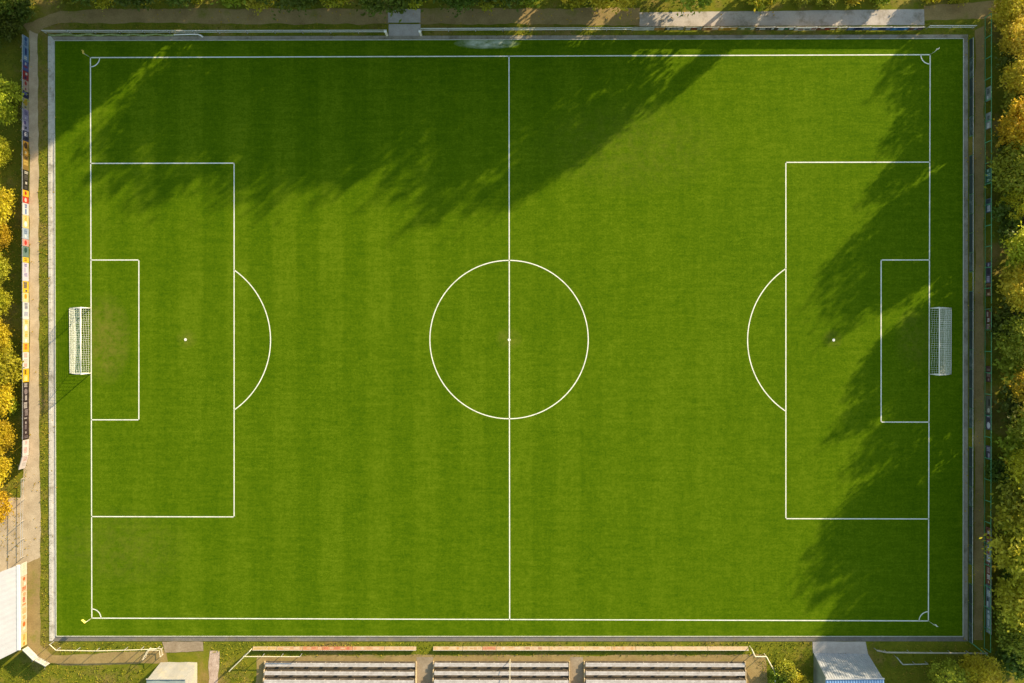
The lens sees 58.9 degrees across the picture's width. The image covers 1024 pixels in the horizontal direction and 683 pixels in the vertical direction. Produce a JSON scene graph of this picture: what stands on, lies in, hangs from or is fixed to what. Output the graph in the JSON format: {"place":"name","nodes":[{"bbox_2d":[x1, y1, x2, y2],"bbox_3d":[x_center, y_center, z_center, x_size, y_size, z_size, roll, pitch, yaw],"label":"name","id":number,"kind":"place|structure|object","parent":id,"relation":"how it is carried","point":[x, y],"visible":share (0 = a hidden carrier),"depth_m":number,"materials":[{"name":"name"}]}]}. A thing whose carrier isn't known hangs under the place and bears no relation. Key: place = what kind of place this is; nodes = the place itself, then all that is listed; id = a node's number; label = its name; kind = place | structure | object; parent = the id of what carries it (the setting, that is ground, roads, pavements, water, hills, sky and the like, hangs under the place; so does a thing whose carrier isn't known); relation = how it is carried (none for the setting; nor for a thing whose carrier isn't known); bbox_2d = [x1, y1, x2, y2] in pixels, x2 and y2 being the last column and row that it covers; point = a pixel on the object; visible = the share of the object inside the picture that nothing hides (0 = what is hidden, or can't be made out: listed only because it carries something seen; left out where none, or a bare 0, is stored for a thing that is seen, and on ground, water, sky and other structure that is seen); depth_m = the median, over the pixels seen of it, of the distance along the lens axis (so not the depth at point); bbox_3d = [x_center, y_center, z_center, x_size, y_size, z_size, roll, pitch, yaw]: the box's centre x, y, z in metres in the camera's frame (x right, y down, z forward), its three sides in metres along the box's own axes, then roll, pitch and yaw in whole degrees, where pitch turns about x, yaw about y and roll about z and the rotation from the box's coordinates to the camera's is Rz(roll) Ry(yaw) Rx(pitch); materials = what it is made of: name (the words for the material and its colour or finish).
{"place":"outdoors","nodes":[
{"label":"outdoors","id":0,"kind":"place"},
{"bbox_2d":[0,498,21,544],"bbox_3d":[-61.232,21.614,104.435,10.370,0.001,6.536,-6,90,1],"label":"pavement","id":1,"kind":"structure","parent":0,"point":[9,523],"depth_m":104.40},
{"bbox_2d":[21,30,40,562],"bbox_3d":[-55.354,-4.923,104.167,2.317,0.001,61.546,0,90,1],"label":"gravel path","id":2,"kind":"structure","parent":0,"point":[30,508],"depth_m":104.21,"materials":[{"name":"gravel"}]},
{"bbox_2d":[51,37,55,640],"bbox_3d":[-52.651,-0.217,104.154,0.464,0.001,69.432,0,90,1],"label":"perimeter path","id":3,"kind":"structure","parent":0,"point":[53,354],"depth_m":104.16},
{"bbox_2d":[27,558,167,665],"bbox_3d":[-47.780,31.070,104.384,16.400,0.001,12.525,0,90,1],"label":"dirt path","id":4,"kind":"structure","parent":0,"point":[33,614],"depth_m":104.44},
{"bbox_2d":[22,8,388,33],"bbox_3d":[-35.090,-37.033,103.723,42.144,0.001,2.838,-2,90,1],"label":"dirt path","id":5,"kind":"structure","parent":0,"point":[190,15],"depth_m":103.72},
{"bbox_2d":[208,651,219,682],"bbox_3d":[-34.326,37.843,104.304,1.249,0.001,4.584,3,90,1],"label":"brick path","id":6,"kind":"structure","parent":0,"point":[213,664],"depth_m":104.30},
{"bbox_2d":[388,9,419,22],"bbox_3d":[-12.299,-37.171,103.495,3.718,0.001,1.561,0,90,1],"label":"entrance paving","id":7,"kind":"structure","parent":0,"point":[410,16],"depth_m":103.49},
{"bbox_2d":[389,24,420,35],"bbox_3d":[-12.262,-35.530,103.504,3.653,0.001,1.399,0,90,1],"label":"entrance paving","id":8,"kind":"structure","parent":0,"point":[403,29],"depth_m":103.50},
{"bbox_2d":[51,34,967,39],"bbox_3d":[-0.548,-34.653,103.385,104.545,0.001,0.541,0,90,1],"label":"perimeter path","id":9,"kind":"structure","parent":0,"point":[471,37],"depth_m":103.39,"materials":[{"name":"concrete"}]},
{"bbox_2d":[53,637,966,640],"bbox_3d":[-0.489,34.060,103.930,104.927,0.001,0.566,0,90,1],"label":"perimeter path","id":10,"kind":"structure","parent":0,"point":[508,639],"depth_m":103.93,"materials":[{"name":"grey concrete"}]},
{"bbox_2d":[256,654,766,682],"bbox_3d":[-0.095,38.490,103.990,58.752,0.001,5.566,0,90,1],"label":"dirt path","id":11,"kind":"structure","parent":0,"point":[754,673],"depth_m":103.93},
{"bbox_2d":[263,661,416,682],"bbox_3d":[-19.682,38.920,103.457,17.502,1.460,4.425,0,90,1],"label":"terrace benches","id":12,"kind":"object","parent":11,"relation":"on","point":[339,671],"visible":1,"depth_m":103.70,"materials":[{"name":"concrete"}]},
{"bbox_2d":[416,657,432,682],"bbox_3d":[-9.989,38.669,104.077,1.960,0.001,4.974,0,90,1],"label":"aisle","id":13,"kind":"object","parent":11,"relation":"on","point":[424,669],"visible":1,"depth_m":104.07,"materials":[{"name":"concrete"}]},
{"bbox_2d":[433,661,569,682],"bbox_3d":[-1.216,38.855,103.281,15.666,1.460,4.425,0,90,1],"label":"terrace benches","id":14,"kind":"object","parent":11,"relation":"on","point":[500,672],"visible":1,"depth_m":103.52,"materials":[{"name":"concrete"}]},
{"bbox_2d":[570,657,582,682],"bbox_3d":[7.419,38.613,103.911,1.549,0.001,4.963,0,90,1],"label":"aisle","id":15,"kind":"object","parent":11,"relation":"on","point":[576,669],"visible":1,"depth_m":103.90,"materials":[{"name":"concrete"}]},
{"bbox_2d":[584,661,746,682],"bbox_3d":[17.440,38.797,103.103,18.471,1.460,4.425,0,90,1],"label":"terrace benches","id":16,"kind":"object","parent":11,"relation":"on","point":[664,671],"visible":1,"depth_m":103.35,"materials":[{"name":"concrete"}]},
{"bbox_2d":[0,0,1023,682],"bbox_3d":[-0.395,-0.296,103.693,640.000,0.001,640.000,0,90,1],"label":"ground","id":17,"kind":"structure","parent":0,"point":[18,660],"depth_m":103.76,"materials":[{"name":"plant"}]},
{"bbox_2d":[0,252,12,284],"bbox_3d":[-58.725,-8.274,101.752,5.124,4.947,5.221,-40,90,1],"label":"autumn tree","id":18,"kind":"object","parent":17,"relation":"on","point":[4,266],"visible":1,"depth_m":101.84,"materials":[{"name":"yellow plant"}]},
{"bbox_2d":[0,135,13,169],"bbox_3d":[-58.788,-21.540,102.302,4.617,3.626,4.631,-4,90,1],"label":"autumn tree","id":19,"kind":"object","parent":17,"relation":"on","point":[5,152],"visible":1,"depth_m":102.66,"materials":[{"name":"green plant"}]},
{"bbox_2d":[0,284,13,317],"bbox_3d":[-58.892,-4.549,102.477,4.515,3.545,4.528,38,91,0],"label":"autumn tree","id":20,"kind":"object","parent":17,"relation":"on","point":[4,299],"visible":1,"depth_m":102.73,"materials":[{"name":"yellow plant"}]},
{"bbox_2d":[0,483,13,526],"bbox_3d":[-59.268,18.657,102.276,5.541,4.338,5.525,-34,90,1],"label":"autumn tree","id":21,"kind":"object","parent":17,"relation":"on","point":[4,509],"visible":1,"depth_m":102.80,"materials":[{"name":"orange plant"}]},
{"bbox_2d":[0,456,14,487],"bbox_3d":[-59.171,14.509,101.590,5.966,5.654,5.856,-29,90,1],"label":"autumn tree","id":22,"kind":"object","parent":17,"relation":"on","point":[4,460],"visible":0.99,"depth_m":102.23,"materials":[{"name":"yellow plant"}]},
{"bbox_2d":[0,221,14,251],"bbox_3d":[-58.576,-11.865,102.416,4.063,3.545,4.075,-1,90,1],"label":"autumn tree","id":23,"kind":"object","parent":17,"relation":"on","point":[5,236],"visible":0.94,"depth_m":102.75,"materials":[{"name":"yellow plant"}]},
{"bbox_2d":[0,318,14,350],"bbox_3d":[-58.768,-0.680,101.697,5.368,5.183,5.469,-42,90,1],"label":"autumn tree","id":24,"kind":"object","parent":17,"relation":"on","point":[4,334],"visible":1,"depth_m":101.79,"materials":[{"name":"yellow plant"}]},
{"bbox_2d":[0,381,16,420],"bbox_3d":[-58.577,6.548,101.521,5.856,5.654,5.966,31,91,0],"label":"autumn tree","id":25,"kind":"object","parent":17,"relation":"on","point":[6,396],"visible":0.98,"depth_m":101.61,"materials":[{"name":"yellow plant"}]},
{"bbox_2d":[0,184,17,228],"bbox_3d":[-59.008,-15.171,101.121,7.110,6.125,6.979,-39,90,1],"label":"autumn tree","id":26,"kind":"object","parent":17,"relation":"on","point":[5,198],"visible":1,"depth_m":101.50,"materials":[{"name":"yellow plant"}]},
{"bbox_2d":[0,0,18,20],"bbox_3d":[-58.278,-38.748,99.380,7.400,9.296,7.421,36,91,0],"label":"broadleaf tree","id":27,"kind":"object","parent":17,"relation":"on","point":[5,3],"visible":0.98,"depth_m":100.90,"materials":[{"name":"green plant"}]},
{"bbox_2d":[0,416,19,455],"bbox_3d":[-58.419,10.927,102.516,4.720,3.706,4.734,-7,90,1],"label":"autumn tree","id":28,"kind":"object","parent":17,"relation":"on","point":[6,429],"visible":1,"depth_m":102.67,"materials":[{"name":"yellow plant"}]},
{"bbox_2d":[0,565,20,658],"bbox_3d":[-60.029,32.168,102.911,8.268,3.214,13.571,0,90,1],"label":"long shed","id":29,"kind":"structure","parent":17,"relation":"on","point":[10,612],"depth_m":102.87,"materials":[{"name":"white paint"}]},
{"bbox_2d":[0,541,23,571],"bbox_3d":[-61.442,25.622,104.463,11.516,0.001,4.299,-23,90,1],"label":"yard concrete","id":30,"kind":"object","parent":17,"relation":"on","point":[14,559],"visible":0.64,"depth_m":104.42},
{"bbox_2d":[0,7,23,45],"bbox_3d":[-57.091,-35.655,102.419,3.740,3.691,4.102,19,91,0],"label":"bush","id":31,"kind":"object","parent":17,"relation":"on","point":[10,30],"visible":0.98,"depth_m":101.92,"materials":[{"name":"green plant"}]},
{"bbox_2d":[0,343,24,389],"bbox_3d":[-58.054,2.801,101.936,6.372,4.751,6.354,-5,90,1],"label":"autumn tree","id":32,"kind":"object","parent":17,"relation":"on","point":[5,374],"visible":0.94,"depth_m":102.00,"materials":[{"name":"yellow plant"}]},
{"bbox_2d":[0,74,28,127],"bbox_3d":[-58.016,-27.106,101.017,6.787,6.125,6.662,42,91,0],"label":"autumn tree","id":33,"kind":"object","parent":17,"relation":"on","point":[7,113],"visible":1,"depth_m":101.23,"materials":[{"name":"green plant"}]},
{"bbox_2d":[0,0,41,24],"bbox_3d":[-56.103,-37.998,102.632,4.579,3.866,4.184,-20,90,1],"label":"bush","id":34,"kind":"object","parent":17,"relation":"on","point":[23,10],"visible":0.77,"depth_m":102.29,"materials":[{"name":"green plant"}]},
{"bbox_2d":[20,319,28,342],"bbox_3d":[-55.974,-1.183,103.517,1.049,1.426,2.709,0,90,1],"label":"advertising board","id":35,"kind":"object","parent":17,"relation":"on","point":[25,330],"visible":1,"depth_m":103.39,"materials":[{"name":"metal"}]},
{"bbox_2d":[48,36,51,640],"bbox_3d":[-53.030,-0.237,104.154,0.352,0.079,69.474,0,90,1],"label":"slab edging","id":36,"kind":"object","parent":17,"relation":"on","point":[50,330],"visible":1,"depth_m":104.12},
{"bbox_2d":[48,33,175,36],"bbox_3d":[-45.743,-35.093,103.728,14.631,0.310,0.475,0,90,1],"label":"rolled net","id":37,"kind":"object","parent":17,"relation":"on","point":[100,35],"visible":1,"depth_m":103.63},
{"bbox_2d":[109,0,155,11],"bbox_3d":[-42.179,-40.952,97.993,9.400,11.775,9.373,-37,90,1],"label":"broadleaf tree","id":38,"kind":"object","parent":17,"relation":"on","point":[127,3],"visible":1,"depth_m":100.74,"materials":[{"name":"green plant"}]},
{"bbox_2d":[146,662,196,682],"bbox_3d":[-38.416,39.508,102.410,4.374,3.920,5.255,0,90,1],"label":"equipment cabin","id":39,"kind":"object","parent":17,"relation":"on","point":[174,672],"visible":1,"depth_m":102.28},
{"bbox_2d":[162,641,202,652],"bbox_3d":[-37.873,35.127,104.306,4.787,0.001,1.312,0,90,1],"label":"slab pad","id":40,"kind":"object","parent":17,"relation":"on","point":[173,646],"visible":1,"depth_m":104.31,"materials":[{"name":"concrete"}]},
{"bbox_2d":[41,30,383,33],"bbox_3d":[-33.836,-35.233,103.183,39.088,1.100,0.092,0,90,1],"label":"tube railing","id":41,"kind":"object","parent":17,"relation":"on","point":[330,31],"visible":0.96,"depth_m":102.74,"materials":[{"name":"metal"}]},
{"bbox_2d":[242,0,272,15],"bbox_3d":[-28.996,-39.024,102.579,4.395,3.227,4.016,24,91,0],"label":"bush","id":42,"kind":"object","parent":17,"relation":"on","point":[253,4],"visible":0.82,"depth_m":102.12,"materials":[{"name":"green plant"}]},
{"bbox_2d":[256,0,316,19],"bbox_3d":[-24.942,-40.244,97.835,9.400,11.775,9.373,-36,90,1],"label":"broadleaf tree","id":43,"kind":"object","parent":17,"relation":"on","point":[298,3],"visible":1,"depth_m":99.80,"materials":[{"name":"green plant"}]},
{"bbox_2d":[323,646,352,650],"bbox_3d":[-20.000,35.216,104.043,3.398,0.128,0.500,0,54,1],"label":"advertising board","id":44,"kind":"object","parent":17,"relation":"on","point":[337,648],"visible":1,"depth_m":103.99,"materials":[{"name":"metal"}]},
{"bbox_2d":[352,646,383,650],"bbox_3d":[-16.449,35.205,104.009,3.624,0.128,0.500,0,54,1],"label":"advertising board","id":45,"kind":"object","parent":17,"relation":"on","point":[368,648],"visible":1,"depth_m":103.95,"materials":[{"name":"metal"}]},
{"bbox_2d":[352,0,423,21],"bbox_3d":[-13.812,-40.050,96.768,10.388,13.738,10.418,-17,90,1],"label":"broadleaf tree","id":46,"kind":"object","parent":17,"relation":"on","point":[376,5],"visible":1,"depth_m":98.54,"materials":[{"name":"green plant"}]},
{"bbox_2d":[384,646,415,650],"bbox_3d":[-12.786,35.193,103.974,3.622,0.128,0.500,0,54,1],"label":"advertising board","id":47,"kind":"object","parent":17,"relation":"on","point":[400,648],"visible":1,"depth_m":103.92,"materials":[{"name":"metal"}]},
{"bbox_2d":[433,0,484,17],"bbox_3d":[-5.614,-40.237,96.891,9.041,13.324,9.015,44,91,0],"label":"broadleaf tree","id":48,"kind":"object","parent":17,"relation":"on","point":[466,3],"visible":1,"depth_m":99.34,"materials":[{"name":"green plant"}]},
{"bbox_2d":[474,0,512,11],"bbox_3d":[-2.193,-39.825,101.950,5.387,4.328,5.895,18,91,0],"label":"bush","id":49,"kind":"object","parent":17,"relation":"on","point":[486,7],"visible":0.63,"depth_m":102.03,"materials":[{"name":"green plant"}]},
{"bbox_2d":[55,39,962,635],"bbox_3d":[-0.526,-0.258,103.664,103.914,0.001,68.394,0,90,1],"label":"pitch turf","id":50,"kind":"structure","parent":17,"relation":"on","point":[341,469],"depth_m":103.66,"materials":[{"name":"plant"}]},
{"bbox_2d":[69,307,90,374],"bbox_3d":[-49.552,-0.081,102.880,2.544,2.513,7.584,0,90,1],"label":"football goal","id":51,"kind":"object","parent":50,"relation":"on","point":[78,318],"visible":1,"depth_m":103.38,"materials":[{"name":"white paint"}]},
{"bbox_2d":[0,9,984,639],"bbox_3d":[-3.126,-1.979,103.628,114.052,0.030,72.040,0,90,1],"label":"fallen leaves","id":52,"kind":"object","parent":50,"relation":"on","point":[46,313],"visible":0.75,"depth_m":104.04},
{"bbox_2d":[90,54,930,620],"bbox_3d":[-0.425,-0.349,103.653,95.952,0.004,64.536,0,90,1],"label":"pitch markings","id":53,"kind":"object","parent":50,"relation":"on","point":[508,340],"visible":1,"depth_m":103.65,"materials":[{"name":"paint"}]},
{"bbox_2d":[929,307,951,375],"bbox_3d":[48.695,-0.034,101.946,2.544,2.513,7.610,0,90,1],"label":"football goal","id":54,"kind":"object","parent":50,"relation":"on","point":[940,319],"visible":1,"depth_m":102.22,"materials":[{"name":"white paint"}]},
{"bbox_2d":[54,38,963,636],"bbox_3d":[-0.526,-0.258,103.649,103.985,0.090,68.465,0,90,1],"label":"pitch kerb","id":55,"kind":"structure","parent":17,"relation":"on","point":[448,636],"depth_m":103.64,"materials":[{"name":"concrete"}]},
{"bbox_2d":[420,27,633,31],"bbox_3d":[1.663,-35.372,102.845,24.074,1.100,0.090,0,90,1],"label":"tube railing","id":56,"kind":"object","parent":17,"relation":"on","point":[502,29],"visible":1,"depth_m":102.75,"materials":[{"name":"metal"}]},
{"bbox_2d":[549,646,579,650],"bbox_3d":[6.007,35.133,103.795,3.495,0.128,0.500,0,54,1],"label":"advertising board","id":57,"kind":"object","parent":17,"relation":"on","point":[565,648],"visible":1,"depth_m":103.74,"materials":[{"name":"metal"}]},
{"bbox_2d":[559,0,589,10],"bbox_3d":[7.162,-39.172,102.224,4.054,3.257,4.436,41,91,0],"label":"bush","id":58,"kind":"object","parent":17,"relation":"on","point":[575,3],"visible":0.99,"depth_m":101.91,"materials":[{"name":"green plant"}]},
{"bbox_2d":[580,646,611,650],"bbox_3d":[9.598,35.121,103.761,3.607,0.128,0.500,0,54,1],"label":"advertising board","id":59,"kind":"object","parent":17,"relation":"on","point":[595,648],"visible":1,"depth_m":103.70,"materials":[{"name":"metal"}]},
{"bbox_2d":[585,0,638,18],"bbox_3d":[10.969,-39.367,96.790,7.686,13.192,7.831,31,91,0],"label":"broadleaf tree","id":60,"kind":"object","parent":17,"relation":"on","point":[602,4],"visible":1,"depth_m":99.01,"materials":[{"name":"green plant"}]},
{"bbox_2d":[636,646,671,650],"bbox_3d":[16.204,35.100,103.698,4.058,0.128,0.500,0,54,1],"label":"advertising board","id":61,"kind":"object","parent":17,"relation":"on","point":[653,648],"visible":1,"depth_m":103.64,"materials":[{"name":"metal"}]},
{"bbox_2d":[672,646,707,650],"bbox_3d":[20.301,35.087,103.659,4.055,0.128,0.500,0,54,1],"label":"advertising board","id":62,"kind":"object","parent":17,"relation":"on","point":[689,648],"visible":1,"depth_m":103.60,"materials":[{"name":"metal"}]},
{"bbox_2d":[673,0,717,16],"bbox_3d":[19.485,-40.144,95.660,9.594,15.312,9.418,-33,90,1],"label":"broadleaf tree","id":63,"kind":"object","parent":17,"relation":"on","point":[688,4],"visible":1,"depth_m":96.25,"materials":[{"name":"green plant"}]},
{"bbox_2d":[708,646,748,650],"bbox_3d":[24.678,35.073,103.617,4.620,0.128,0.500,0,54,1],"label":"advertising board","id":64,"kind":"object","parent":17,"relation":"on","point":[727,648],"visible":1,"depth_m":103.56,"materials":[{"name":"metal"}]},
{"bbox_2d":[767,668,787,682],"bbox_3d":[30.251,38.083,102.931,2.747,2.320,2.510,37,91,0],"label":"bush","id":65,"kind":"object","parent":17,"relation":"on","point":[772,678],"visible":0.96,"depth_m":102.63,"materials":[{"name":"green plant"}]},
{"bbox_2d":[639,9,924,25],"bbox_3d":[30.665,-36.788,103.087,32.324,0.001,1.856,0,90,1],"label":"apron","id":66,"kind":"object","parent":17,"relation":"on","point":[834,17],"visible":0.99,"depth_m":103.08,"materials":[{"name":"concrete"}]},
{"bbox_2d":[773,658,799,680],"bbox_3d":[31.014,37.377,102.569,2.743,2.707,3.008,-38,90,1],"label":"bush","id":67,"kind":"object","parent":17,"relation":"on","point":[786,669],"visible":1,"depth_m":102.13,"materials":[{"name":"green plant"}]},
{"bbox_2d":[813,641,867,653],"bbox_3d":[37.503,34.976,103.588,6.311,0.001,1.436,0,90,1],"label":"slab pad","id":68,"kind":"object","parent":17,"relation":"on","point":[839,647],"visible":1,"depth_m":103.59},
{"bbox_2d":[814,653,884,682],"bbox_3d":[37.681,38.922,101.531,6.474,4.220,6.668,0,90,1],"label":"equipment cabin","id":69,"kind":"object","parent":17,"relation":"on","point":[842,668],"visible":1,"depth_m":101.38,"materials":[{"name":"metal"}]},
{"bbox_2d":[874,648,987,653],"bbox_3d":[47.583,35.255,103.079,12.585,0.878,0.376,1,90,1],"label":"tube railing","id":70,"kind":"object","parent":17,"relation":"on","point":[931,652],"visible":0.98,"depth_m":102.68,"materials":[{"name":"metal"}]},
{"bbox_2d":[925,657,976,682],"bbox_3d":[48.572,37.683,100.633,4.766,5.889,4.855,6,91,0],"label":"broadleaf tree","id":71,"kind":"object","parent":17,"relation":"on","point":[949,673],"visible":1,"depth_m":100.47,"materials":[{"name":"green plant"}]},
{"bbox_2d":[969,37,973,643],"bbox_3d":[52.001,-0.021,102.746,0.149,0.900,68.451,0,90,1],"label":"perimeter barrier","id":72,"kind":"object","parent":17,"relation":"on","point":[971,132],"visible":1,"depth_m":102.60,"materials":[{"name":"grey metal"}]},
{"bbox_2d":[954,648,1006,682],"bbox_3d":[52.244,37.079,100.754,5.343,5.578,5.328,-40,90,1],"label":"broadleaf tree","id":73,"kind":"object","parent":17,"relation":"on","point":[989,672],"visible":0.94,"depth_m":100.38,"materials":[{"name":"green plant"}]},
{"bbox_2d":[984,13,991,652],"bbox_3d":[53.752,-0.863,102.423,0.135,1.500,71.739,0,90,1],"label":"frame fence","id":74,"kind":"object","parent":17,"relation":"on","point":[985,288],"visible":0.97,"depth_m":102.37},
{"bbox_2d":[985,320,1002,342],"bbox_3d":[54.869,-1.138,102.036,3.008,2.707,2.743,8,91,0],"label":"bush","id":75,"kind":"object","parent":17,"relation":"on","point":[995,325],"visible":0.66,"depth_m":101.70,"materials":[{"name":"green plant"}]},
{"bbox_2d":[983,459,1008,483],"bbox_3d":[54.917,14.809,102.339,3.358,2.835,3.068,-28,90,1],"label":"bush","id":76,"kind":"object","parent":17,"relation":"on","point":[994,468],"visible":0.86,"depth_m":102.06,"materials":[{"name":"green plant"}]},
{"bbox_2d":[979,493,1023,576],"bbox_3d":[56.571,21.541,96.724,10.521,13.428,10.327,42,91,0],"label":"broadleaf tree","id":77,"kind":"object","parent":17,"relation":"on","point":[995,544],"visible":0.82,"depth_m":97.50,"materials":[{"name":"green plant"}]},
{"bbox_2d":[983,136,1023,204],"bbox_3d":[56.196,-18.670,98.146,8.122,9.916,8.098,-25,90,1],"label":"broadleaf tree","id":78,"kind":"object","parent":17,"relation":"on","point":[1015,159],"visible":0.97,"depth_m":98.63,"materials":[{"name":"green plant"}]},
{"bbox_2d":[988,608,1023,668],"bbox_3d":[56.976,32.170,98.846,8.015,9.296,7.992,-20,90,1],"label":"broadleaf tree","id":79,"kind":"object","parent":17,"relation":"on","point":[1007,645],"visible":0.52,"depth_m":99.61,"materials":[{"name":"green plant"}]},
{"bbox_2d":[988,0,1023,31],"bbox_3d":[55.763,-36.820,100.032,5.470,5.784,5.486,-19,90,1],"label":"broadleaf tree","id":80,"kind":"object","parent":17,"relation":"on","point":[1000,12],"visible":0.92,"depth_m":99.83,"materials":[{"name":"green plant"}]},
{"bbox_2d":[989,571,1023,639],"bbox_3d":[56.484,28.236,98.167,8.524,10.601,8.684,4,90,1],"label":"broadleaf tree","id":81,"kind":"object","parent":17,"relation":"on","point":[1011,598],"visible":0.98,"depth_m":98.21,"materials":[{"name":"green plant"}]},
{"bbox_2d":[989,295,1023,336],"bbox_3d":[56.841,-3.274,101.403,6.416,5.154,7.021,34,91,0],"label":"bush","id":82,"kind":"object","parent":17,"relation":"on","point":[1006,314],"visible":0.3,"depth_m":100.71,"materials":[{"name":"green plant"}]},
{"bbox_2d":[990,194,1023,245],"bbox_3d":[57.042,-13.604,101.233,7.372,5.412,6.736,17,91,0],"label":"bush","id":83,"kind":"object","parent":17,"relation":"on","point":[1002,210],"visible":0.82,"depth_m":100.83,"materials":[{"name":"green plant"}]},
{"bbox_2d":[990,473,1023,541],"bbox_3d":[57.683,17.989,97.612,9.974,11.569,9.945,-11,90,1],"label":"broadleaf tree","id":84,"kind":"object","parent":17,"relation":"on","point":[1012,496],"visible":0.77,"depth_m":98.37,"materials":[{"name":"green plant"}]},
{"bbox_2d":[991,631,1023,681],"bbox_3d":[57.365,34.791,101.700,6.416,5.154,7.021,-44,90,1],"label":"broadleaf tree","id":85,"kind":"object","parent":17,"relation":"on","point":[1006,659],"visible":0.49,"depth_m":101.34,"materials":[{"name":"green plant"}]},
{"bbox_2d":[992,336,1023,390],"bbox_3d":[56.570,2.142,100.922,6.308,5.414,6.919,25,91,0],"label":"bush","id":86,"kind":"object","parent":17,"relation":"on","point":[1007,368],"visible":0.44,"depth_m":100.88,"materials":[{"name":"green plant"}]},
{"bbox_2d":[993,311,1023,367],"bbox_3d":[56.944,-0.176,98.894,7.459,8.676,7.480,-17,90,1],"label":"broadleaf tree","id":87,"kind":"object","parent":17,"relation":"on","point":[1016,337],"visible":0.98,"depth_m":99.05,"materials":[{"name":"green plant"}]},
{"bbox_2d":[993,96,1023,151],"bbox_3d":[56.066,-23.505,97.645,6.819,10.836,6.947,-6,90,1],"label":"broadleaf tree","id":88,"kind":"object","parent":17,"relation":"on","point":[1013,127],"visible":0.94,"depth_m":97.85,"materials":[{"name":"orange plant"}]},
{"bbox_2d":[993,416,1023,464],"bbox_3d":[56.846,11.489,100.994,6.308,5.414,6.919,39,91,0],"label":"bush","id":89,"kind":"object","parent":17,"relation":"on","point":[1010,446],"visible":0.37,"depth_m":100.94,"materials":[{"name":"green plant"}]},
{"bbox_2d":[994,13,1023,59],"bbox_3d":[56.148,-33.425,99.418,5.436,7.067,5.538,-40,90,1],"label":"broadleaf tree","id":90,"kind":"object","parent":17,"relation":"on","point":[1012,40],"visible":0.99,"depth_m":99.16,"materials":[{"name":"yellow plant"}]},
{"bbox_2d":[994,378,1023,429],"bbox_3d":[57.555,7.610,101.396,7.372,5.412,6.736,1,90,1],"label":"bush","id":91,"kind":"object","parent":17,"relation":"on","point":[1009,404],"visible":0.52,"depth_m":101.01,"materials":[{"name":"green plant"}]},
{"bbox_2d":[994,42,1023,76],"bbox_3d":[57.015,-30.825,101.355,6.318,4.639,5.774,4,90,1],"label":"bush","id":92,"kind":"object","parent":17,"relation":"on","point":[1005,59],"visible":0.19,"depth_m":100.92,"materials":[{"name":"green plant"}]},
{"bbox_2d":[995,261,1023,315],"bbox_3d":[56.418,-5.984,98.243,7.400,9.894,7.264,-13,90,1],"label":"broadleaf tree","id":93,"kind":"object","parent":17,"relation":"on","point":[1012,290],"visible":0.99,"depth_m":98.33,"materials":[{"name":"green plant"}]},
{"bbox_2d":[997,56,1023,95],"bbox_3d":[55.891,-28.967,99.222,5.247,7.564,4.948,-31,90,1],"label":"broadleaf tree","id":94,"kind":"object","parent":17,"relation":"on","point":[1014,78],"visible":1,"depth_m":98.87,"materials":[{"name":"yellow plant"}]},
{"bbox_2d":[998,184,1023,220],"bbox_3d":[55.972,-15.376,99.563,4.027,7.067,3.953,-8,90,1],"label":"broadleaf tree","id":95,"kind":"object","parent":17,"relation":"on","point":[1017,198],"visible":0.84,"depth_m":99.29,"materials":[{"name":"green plant"}]},
{"bbox_2d":[999,221,1023,269],"bbox_3d":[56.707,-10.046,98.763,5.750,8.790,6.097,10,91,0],"label":"broadleaf tree","id":96,"kind":"object","parent":17,"relation":"on","point":[1015,247],"visible":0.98,"depth_m":99.19,"materials":[{"name":"green plant"}]},
{"bbox_2d":[1000,442,1023,490],"bbox_3d":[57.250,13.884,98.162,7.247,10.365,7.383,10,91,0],"label":"broadleaf tree","id":97,"kind":"object","parent":17,"relation":"on","point":[1017,471],"visible":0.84,"depth_m":98.76,"materials":[{"name":"green plant"}]},
{"bbox_2d":[1000,404,1023,447],"bbox_3d":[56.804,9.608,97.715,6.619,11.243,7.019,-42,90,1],"label":"broadleaf tree","id":98,"kind":"object","parent":17,"relation":"on","point":[1019,430],"visible":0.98,"depth_m":99.07,"materials":[{"name":"green plant"}]},
{"bbox_2d":[1000,85,1023,114],"bbox_3d":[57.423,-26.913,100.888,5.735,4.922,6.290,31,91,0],"label":"bush","id":99,"kind":"object","parent":17,"relation":"on","point":[1010,97],"visible":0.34,"depth_m":100.61,"materials":[{"name":"plant"}]},
{"bbox_2d":[1002,532,1023,589],"bbox_3d":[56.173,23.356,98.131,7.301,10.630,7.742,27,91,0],"label":"broadleaf tree","id":100,"kind":"object","parent":17,"relation":"on","point":[1018,557],"visible":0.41,"depth_m":97.32,"materials":[{"name":"green plant"}]},
{"bbox_2d":[1006,365,1023,416],"bbox_3d":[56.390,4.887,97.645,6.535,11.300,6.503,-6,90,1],"label":"broadleaf tree","id":101,"kind":"object","parent":17,"relation":"on","point":[1019,388],"visible":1,"depth_m":98.46,"materials":[{"name":"green plant"}]},
{"bbox_2d":[419,7,639,25],"bbox_3d":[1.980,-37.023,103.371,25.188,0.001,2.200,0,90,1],"label":"dirt path","id":102,"kind":"structure","parent":0,"point":[529,16],"depth_m":103.37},
{"bbox_2d":[924,0,1000,20],"bbox_3d":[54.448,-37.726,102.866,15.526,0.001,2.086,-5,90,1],"label":"dirt path","id":103,"kind":"structure","parent":0,"point":[978,10],"depth_m":102.90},
{"bbox_2d":[963,35,967,640],"bbox_3d":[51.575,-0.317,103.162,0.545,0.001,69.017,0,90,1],"label":"perimeter path","id":104,"kind":"structure","parent":0,"point":[965,632],"depth_m":103.16,"materials":[{"name":"concrete"}]},
{"bbox_2d":[973,26,984,639],"bbox_3d":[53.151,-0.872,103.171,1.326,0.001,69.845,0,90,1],"label":"dirt path","id":105,"kind":"structure","parent":0,"point":[979,361],"depth_m":103.18,"materials":[{"name":"soil"}]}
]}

